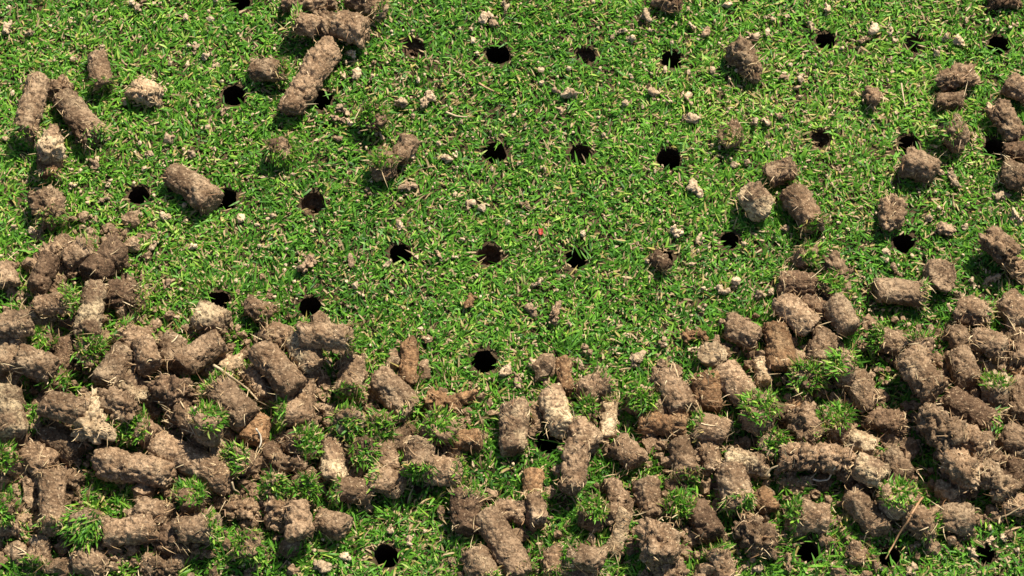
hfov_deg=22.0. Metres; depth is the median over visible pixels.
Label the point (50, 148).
soil clod
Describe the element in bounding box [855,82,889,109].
soil clod
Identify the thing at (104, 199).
soil crumb
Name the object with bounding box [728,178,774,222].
soil plug
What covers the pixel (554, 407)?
soil plug
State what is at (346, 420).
soil plug
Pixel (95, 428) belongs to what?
soil clod
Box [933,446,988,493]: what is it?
soil clod
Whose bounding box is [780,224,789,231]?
soil crumb
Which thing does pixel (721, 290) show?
soil crumb
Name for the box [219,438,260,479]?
soil plug
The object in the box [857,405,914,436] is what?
soil clod
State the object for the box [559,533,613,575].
soil plug
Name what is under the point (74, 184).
soil crumb
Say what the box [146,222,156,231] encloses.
soil crumb
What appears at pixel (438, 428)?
soil plug
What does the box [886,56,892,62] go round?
soil crumb
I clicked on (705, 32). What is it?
soil crumb
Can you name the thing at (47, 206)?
soil clod
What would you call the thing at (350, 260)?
soil crumb
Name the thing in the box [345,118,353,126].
soil crumb
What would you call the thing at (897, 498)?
soil plug
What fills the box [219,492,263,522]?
soil clod
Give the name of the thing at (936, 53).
soil crumb
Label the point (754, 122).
soil crumb
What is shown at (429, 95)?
soil crumb
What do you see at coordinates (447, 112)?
straw
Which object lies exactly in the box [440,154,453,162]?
soil crumb
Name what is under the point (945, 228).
soil crumb
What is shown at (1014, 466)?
soil clod
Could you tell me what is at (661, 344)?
soil crumb
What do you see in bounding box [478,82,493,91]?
twig
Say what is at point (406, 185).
soil crumb
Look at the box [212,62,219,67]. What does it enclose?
soil crumb
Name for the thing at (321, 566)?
soil crumb
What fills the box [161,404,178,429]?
soil clod
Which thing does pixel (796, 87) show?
soil crumb
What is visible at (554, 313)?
soil crumb
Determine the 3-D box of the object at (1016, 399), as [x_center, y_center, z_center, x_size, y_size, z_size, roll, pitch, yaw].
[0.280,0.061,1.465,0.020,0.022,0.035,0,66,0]
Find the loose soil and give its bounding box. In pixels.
[0,208,1023,575]
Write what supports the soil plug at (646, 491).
on the loose soil
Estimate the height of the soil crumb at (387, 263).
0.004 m
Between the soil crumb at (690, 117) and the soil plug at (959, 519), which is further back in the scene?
the soil crumb at (690, 117)
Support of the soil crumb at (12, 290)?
on the turf grass at (178, 94)
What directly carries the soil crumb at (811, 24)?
on the turf grass at (178, 94)
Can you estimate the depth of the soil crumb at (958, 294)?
1.49 m
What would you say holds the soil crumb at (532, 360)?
on the turf grass at (178, 94)
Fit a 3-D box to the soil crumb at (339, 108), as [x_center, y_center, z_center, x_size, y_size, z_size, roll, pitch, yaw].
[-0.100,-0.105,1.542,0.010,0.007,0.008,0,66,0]
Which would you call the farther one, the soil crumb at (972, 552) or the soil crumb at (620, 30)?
the soil crumb at (620, 30)
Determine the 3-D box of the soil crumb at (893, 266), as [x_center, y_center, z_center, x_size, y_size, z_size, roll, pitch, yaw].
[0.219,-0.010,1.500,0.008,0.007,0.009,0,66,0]
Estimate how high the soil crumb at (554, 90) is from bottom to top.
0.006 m
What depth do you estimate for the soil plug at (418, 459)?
1.44 m
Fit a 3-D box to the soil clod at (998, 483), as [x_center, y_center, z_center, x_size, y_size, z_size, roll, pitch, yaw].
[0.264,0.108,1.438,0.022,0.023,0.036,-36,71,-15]
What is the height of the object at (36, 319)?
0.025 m
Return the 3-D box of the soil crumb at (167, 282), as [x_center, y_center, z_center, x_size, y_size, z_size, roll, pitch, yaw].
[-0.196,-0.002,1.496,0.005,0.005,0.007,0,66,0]
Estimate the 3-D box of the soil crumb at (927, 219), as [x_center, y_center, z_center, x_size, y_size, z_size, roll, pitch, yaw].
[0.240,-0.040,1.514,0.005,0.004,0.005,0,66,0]
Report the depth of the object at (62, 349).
1.47 m
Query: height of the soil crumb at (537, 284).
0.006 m
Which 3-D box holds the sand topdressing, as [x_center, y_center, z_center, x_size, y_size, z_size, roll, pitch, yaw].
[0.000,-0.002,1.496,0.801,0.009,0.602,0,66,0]
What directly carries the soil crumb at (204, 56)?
on the turf grass at (178, 94)
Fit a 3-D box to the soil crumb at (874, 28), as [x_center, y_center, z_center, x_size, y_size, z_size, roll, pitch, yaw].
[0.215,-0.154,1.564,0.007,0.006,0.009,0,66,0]
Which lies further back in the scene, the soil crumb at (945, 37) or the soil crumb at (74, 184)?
the soil crumb at (945, 37)
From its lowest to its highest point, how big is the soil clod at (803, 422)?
0.028 m
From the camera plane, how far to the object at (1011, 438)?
1.45 m
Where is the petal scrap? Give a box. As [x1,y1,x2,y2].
[538,228,542,234]
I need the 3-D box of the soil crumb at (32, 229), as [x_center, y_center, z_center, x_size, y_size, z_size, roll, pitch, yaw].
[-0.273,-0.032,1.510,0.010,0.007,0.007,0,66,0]
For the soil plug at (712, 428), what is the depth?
1.45 m
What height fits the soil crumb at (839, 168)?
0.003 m
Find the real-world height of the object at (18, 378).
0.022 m
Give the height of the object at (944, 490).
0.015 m
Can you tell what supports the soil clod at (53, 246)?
on the loose soil
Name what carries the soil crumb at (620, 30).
on the turf grass at (178, 94)
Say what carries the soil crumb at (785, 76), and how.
on the turf grass at (178, 94)
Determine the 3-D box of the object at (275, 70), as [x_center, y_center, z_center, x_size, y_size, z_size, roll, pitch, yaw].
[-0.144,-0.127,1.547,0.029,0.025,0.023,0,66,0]
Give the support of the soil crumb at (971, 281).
on the turf grass at (178, 94)
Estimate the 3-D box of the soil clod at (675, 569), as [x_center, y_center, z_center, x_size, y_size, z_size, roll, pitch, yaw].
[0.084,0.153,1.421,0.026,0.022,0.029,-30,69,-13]
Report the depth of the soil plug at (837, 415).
1.45 m
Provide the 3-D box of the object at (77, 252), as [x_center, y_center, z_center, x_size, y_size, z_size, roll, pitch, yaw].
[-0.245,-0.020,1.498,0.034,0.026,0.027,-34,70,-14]
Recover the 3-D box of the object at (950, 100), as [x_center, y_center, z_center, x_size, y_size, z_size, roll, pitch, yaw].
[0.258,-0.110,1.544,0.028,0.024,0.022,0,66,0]
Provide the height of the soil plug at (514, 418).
0.024 m
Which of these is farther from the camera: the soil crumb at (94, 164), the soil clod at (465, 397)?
the soil crumb at (94, 164)
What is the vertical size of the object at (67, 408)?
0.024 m
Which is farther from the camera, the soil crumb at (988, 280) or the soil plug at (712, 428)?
the soil crumb at (988, 280)
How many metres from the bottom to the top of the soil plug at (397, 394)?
0.024 m
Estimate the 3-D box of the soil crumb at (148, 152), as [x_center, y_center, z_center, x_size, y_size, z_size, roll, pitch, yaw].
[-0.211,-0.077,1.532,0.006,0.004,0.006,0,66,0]
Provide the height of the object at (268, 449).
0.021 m
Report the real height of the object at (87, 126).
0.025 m
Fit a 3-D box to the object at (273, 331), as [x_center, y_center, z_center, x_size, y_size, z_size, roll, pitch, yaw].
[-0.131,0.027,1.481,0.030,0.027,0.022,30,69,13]
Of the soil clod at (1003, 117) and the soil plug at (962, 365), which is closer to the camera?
the soil plug at (962, 365)
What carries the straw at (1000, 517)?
on the turf grass at (178, 94)
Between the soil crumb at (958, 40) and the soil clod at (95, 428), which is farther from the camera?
the soil crumb at (958, 40)
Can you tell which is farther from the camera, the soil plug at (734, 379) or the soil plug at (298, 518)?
the soil plug at (734, 379)
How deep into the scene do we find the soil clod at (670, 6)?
1.56 m
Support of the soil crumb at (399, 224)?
on the turf grass at (178, 94)
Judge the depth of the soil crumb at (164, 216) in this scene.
1.51 m
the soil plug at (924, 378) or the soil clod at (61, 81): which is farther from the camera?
the soil clod at (61, 81)
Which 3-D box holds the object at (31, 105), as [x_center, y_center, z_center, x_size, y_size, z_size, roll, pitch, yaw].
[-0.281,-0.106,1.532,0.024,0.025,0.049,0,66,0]
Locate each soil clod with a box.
[13,532,55,571]
[27,180,71,236]
[30,232,73,257]
[32,123,68,165]
[46,66,76,108]
[56,459,90,493]
[66,387,116,449]
[92,385,144,428]
[99,222,131,243]
[117,365,154,404]
[124,72,171,108]
[132,548,181,575]
[146,369,199,409]
[152,514,197,558]
[158,401,195,441]
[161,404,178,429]
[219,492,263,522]
[257,487,288,533]
[262,450,308,476]
[312,4,335,39]
[421,384,463,416]
[441,440,452,451]
[454,381,482,405]
[635,510,682,568]
[646,556,694,575]
[650,0,684,16]
[720,32,768,84]
[729,507,786,565]
[774,438,855,474]
[783,397,835,445]
[819,248,853,277]
[835,449,857,487]
[841,533,874,568]
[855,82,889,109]
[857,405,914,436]
[873,192,907,236]
[910,396,967,450]
[929,62,982,92]
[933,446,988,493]
[962,422,998,462]
[971,223,1023,272]
[979,452,1023,506]
[980,88,1023,144]
[983,0,1022,13]
[986,442,1006,465]
[998,255,1023,284]
[999,451,1023,496]
[1006,360,1023,375]
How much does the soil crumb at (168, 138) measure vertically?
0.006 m
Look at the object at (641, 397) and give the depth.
1.46 m
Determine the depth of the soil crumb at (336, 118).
1.54 m
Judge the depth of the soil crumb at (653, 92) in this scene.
1.54 m
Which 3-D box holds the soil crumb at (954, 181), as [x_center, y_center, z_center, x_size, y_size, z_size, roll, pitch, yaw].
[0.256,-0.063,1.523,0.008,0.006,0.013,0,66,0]
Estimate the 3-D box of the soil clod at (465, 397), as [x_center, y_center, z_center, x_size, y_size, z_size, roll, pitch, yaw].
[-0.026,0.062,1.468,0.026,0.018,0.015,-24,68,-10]
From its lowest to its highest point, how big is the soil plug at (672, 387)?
0.025 m
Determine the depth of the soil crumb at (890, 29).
1.56 m
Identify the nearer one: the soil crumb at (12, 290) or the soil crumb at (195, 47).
the soil crumb at (12, 290)
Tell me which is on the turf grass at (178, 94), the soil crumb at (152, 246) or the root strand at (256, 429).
the soil crumb at (152, 246)
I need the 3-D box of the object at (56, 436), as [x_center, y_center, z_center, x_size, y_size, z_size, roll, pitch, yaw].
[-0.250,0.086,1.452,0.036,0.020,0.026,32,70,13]
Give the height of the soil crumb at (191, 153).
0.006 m
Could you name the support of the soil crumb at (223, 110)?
on the turf grass at (178, 94)
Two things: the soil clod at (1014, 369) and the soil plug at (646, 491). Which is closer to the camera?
the soil plug at (646, 491)
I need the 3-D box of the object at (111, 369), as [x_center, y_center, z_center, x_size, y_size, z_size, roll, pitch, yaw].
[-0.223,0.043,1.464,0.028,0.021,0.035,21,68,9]
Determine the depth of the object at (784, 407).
1.45 m
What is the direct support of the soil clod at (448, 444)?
on the loose soil
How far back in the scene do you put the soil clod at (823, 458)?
1.44 m
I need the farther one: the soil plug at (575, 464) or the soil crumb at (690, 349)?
the soil crumb at (690, 349)
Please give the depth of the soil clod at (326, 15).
1.55 m
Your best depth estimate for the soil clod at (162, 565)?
1.42 m
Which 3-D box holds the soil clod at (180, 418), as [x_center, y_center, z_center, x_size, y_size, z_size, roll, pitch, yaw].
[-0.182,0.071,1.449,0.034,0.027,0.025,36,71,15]
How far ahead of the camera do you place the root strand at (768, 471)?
1.44 m
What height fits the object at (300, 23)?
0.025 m
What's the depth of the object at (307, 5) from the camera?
1.56 m
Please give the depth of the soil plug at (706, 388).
1.46 m
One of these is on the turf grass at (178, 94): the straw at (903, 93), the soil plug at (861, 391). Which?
the straw at (903, 93)
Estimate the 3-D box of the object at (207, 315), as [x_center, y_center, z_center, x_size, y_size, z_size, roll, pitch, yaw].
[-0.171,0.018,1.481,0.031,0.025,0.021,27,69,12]
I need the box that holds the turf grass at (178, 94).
[0,0,1023,575]
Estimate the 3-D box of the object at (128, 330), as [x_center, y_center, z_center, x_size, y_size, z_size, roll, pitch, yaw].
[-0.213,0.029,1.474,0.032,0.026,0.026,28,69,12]
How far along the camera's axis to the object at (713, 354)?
1.47 m
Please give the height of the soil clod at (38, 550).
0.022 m
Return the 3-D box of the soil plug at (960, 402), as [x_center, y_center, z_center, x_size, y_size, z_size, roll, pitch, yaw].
[0.254,0.070,1.456,0.044,0.027,0.029,23,68,10]
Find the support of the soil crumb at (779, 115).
on the turf grass at (178, 94)
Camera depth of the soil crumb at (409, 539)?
1.43 m
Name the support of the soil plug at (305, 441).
on the loose soil
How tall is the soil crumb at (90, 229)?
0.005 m
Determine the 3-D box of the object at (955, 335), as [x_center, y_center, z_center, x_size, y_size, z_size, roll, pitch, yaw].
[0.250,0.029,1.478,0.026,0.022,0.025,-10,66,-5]
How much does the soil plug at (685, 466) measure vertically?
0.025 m
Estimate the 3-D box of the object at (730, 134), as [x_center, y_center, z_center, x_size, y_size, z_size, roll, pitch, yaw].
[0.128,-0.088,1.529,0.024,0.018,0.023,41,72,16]
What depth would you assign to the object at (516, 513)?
1.43 m
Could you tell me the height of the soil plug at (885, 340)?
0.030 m
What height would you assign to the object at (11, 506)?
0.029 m
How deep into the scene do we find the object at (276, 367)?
1.45 m
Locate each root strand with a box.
[231,481,240,496]
[255,428,261,447]
[764,465,777,476]
[812,467,835,481]
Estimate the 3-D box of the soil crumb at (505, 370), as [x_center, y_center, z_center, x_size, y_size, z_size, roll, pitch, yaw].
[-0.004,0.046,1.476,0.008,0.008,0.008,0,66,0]
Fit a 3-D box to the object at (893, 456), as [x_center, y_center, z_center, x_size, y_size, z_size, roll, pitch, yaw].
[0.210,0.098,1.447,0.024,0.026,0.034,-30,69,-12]
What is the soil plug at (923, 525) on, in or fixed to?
on the loose soil
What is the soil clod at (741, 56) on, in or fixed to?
on the turf grass at (178, 94)
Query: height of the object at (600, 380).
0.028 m
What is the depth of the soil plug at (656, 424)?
1.45 m
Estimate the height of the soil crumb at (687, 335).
0.008 m
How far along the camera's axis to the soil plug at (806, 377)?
1.46 m
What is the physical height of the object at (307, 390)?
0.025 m
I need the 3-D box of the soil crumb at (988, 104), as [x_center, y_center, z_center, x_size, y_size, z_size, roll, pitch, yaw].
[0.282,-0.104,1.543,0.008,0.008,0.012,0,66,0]
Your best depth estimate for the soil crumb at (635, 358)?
1.48 m
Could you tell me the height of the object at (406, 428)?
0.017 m
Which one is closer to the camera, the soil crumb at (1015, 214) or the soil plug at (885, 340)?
the soil plug at (885, 340)
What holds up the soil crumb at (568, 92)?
on the turf grass at (178, 94)
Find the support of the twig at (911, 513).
on the turf grass at (178, 94)
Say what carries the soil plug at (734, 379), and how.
on the loose soil
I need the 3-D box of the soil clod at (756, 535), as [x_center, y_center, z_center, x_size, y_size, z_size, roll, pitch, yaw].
[0.132,0.137,1.429,0.034,0.024,0.028,30,69,13]
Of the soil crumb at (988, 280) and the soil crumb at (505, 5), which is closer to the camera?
the soil crumb at (988, 280)
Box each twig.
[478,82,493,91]
[885,496,923,558]
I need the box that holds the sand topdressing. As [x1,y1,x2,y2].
[0,0,1023,575]
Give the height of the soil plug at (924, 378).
0.029 m
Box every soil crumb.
[2,20,12,33]
[5,287,16,302]
[24,29,34,35]
[28,226,44,235]
[68,182,76,189]
[84,226,97,233]
[88,158,99,169]
[98,196,110,202]
[132,2,141,11]
[144,150,153,159]
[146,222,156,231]
[148,240,159,250]
[159,211,172,221]
[163,132,174,143]
[163,279,171,289]
[187,149,195,158]
[188,243,197,249]
[192,44,199,54]
[200,53,210,60]
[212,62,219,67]
[219,106,229,116]
[297,254,316,274]
[312,559,331,572]
[330,114,345,123]
[333,135,342,141]
[334,103,349,115]
[339,551,351,560]
[344,49,355,58]
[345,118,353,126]
[347,253,354,268]
[352,67,361,80]
[364,190,371,198]
[374,131,384,139]
[383,259,391,267]
[386,524,393,533]
[393,97,407,107]
[395,219,404,230]
[398,181,417,190]
[406,535,412,546]
[419,90,436,108]
[434,249,441,259]
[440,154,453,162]
[464,292,477,308]
[465,199,475,209]
[478,11,493,23]
[488,19,499,27]
[499,362,511,377]
[501,1,509,13]
[512,371,523,389]
[519,200,530,209]
[523,303,537,316]
[528,357,535,371]
[531,277,542,287]
[549,300,561,325]
[551,87,560,94]
[557,106,563,114]
[560,87,581,99]
[575,356,584,369]
[618,28,627,34]
[625,34,635,42]
[628,350,646,367]
[639,7,652,22]
[647,87,660,100]
[657,339,667,347]
[670,224,683,238]
[681,328,708,343]
[684,91,692,105]
[684,112,700,123]
[686,177,703,197]
[687,21,695,28]
[687,346,699,350]
[695,232,704,244]
[700,26,710,36]
[715,284,730,294]
[730,161,739,168]
[744,159,749,166]
[746,31,759,41]
[748,564,763,574]
[750,117,757,125]
[754,290,763,299]
[760,117,770,125]
[774,112,783,119]
[779,74,788,79]
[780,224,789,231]
[792,85,800,89]
[797,73,804,82]
[807,21,814,30]
[824,2,830,11]
[835,164,842,172]
[856,36,868,43]
[868,22,879,35]
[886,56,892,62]
[887,26,892,35]
[890,262,901,276]
[906,562,917,575]
[925,213,932,221]
[933,49,939,56]
[936,221,956,235]
[941,33,948,42]
[946,170,960,187]
[946,303,952,312]
[948,290,964,297]
[952,34,964,46]
[961,224,967,230]
[966,547,977,557]
[968,276,975,288]
[982,273,1000,284]
[985,536,994,545]
[986,102,991,108]
[994,190,1011,199]
[1000,533,1007,543]
[1010,207,1023,224]
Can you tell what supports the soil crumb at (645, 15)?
on the turf grass at (178, 94)
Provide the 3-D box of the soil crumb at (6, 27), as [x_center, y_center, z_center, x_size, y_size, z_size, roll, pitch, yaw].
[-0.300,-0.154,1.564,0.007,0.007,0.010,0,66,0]
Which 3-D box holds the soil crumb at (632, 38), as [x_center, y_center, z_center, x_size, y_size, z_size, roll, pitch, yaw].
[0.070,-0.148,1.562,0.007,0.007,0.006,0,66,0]
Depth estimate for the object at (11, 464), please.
1.44 m
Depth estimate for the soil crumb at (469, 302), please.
1.49 m
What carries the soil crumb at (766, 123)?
on the turf grass at (178, 94)
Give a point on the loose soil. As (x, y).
(544, 366)
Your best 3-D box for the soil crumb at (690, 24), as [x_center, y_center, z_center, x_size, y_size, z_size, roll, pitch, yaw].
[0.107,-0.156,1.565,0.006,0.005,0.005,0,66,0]
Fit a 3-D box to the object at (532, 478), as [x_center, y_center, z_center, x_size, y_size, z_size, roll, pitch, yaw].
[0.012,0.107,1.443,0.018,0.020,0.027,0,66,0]
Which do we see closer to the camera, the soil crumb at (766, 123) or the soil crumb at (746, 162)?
the soil crumb at (746, 162)
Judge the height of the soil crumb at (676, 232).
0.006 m
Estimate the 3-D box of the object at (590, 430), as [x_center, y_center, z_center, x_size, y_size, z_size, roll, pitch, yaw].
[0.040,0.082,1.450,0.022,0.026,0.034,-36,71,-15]
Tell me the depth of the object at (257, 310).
1.48 m
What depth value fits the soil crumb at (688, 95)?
1.55 m
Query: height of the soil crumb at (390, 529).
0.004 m
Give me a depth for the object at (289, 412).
1.45 m
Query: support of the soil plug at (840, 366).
on the loose soil
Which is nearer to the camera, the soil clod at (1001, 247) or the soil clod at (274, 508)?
the soil clod at (274, 508)
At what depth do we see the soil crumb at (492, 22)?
1.56 m
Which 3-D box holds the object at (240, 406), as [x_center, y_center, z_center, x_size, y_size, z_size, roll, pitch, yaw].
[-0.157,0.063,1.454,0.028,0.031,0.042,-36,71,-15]
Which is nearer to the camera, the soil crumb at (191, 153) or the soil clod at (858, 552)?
the soil clod at (858, 552)
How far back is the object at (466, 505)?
1.43 m
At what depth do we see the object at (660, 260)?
1.50 m
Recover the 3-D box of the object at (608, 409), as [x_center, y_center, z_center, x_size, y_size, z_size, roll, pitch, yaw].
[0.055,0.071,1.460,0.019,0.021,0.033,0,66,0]
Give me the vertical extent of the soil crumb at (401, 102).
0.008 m
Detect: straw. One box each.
[213,364,257,399]
[446,111,467,117]
[900,83,905,106]
[998,505,1023,523]
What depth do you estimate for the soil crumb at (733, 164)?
1.53 m
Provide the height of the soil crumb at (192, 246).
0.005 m
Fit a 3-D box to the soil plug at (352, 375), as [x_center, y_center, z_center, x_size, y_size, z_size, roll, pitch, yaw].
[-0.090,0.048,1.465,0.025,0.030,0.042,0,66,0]
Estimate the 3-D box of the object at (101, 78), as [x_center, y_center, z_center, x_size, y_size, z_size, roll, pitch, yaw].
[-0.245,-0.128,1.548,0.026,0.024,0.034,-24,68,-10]
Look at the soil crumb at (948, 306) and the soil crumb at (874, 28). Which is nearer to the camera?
the soil crumb at (948, 306)
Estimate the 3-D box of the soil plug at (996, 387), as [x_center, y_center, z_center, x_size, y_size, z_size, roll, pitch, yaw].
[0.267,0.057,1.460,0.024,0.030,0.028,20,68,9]

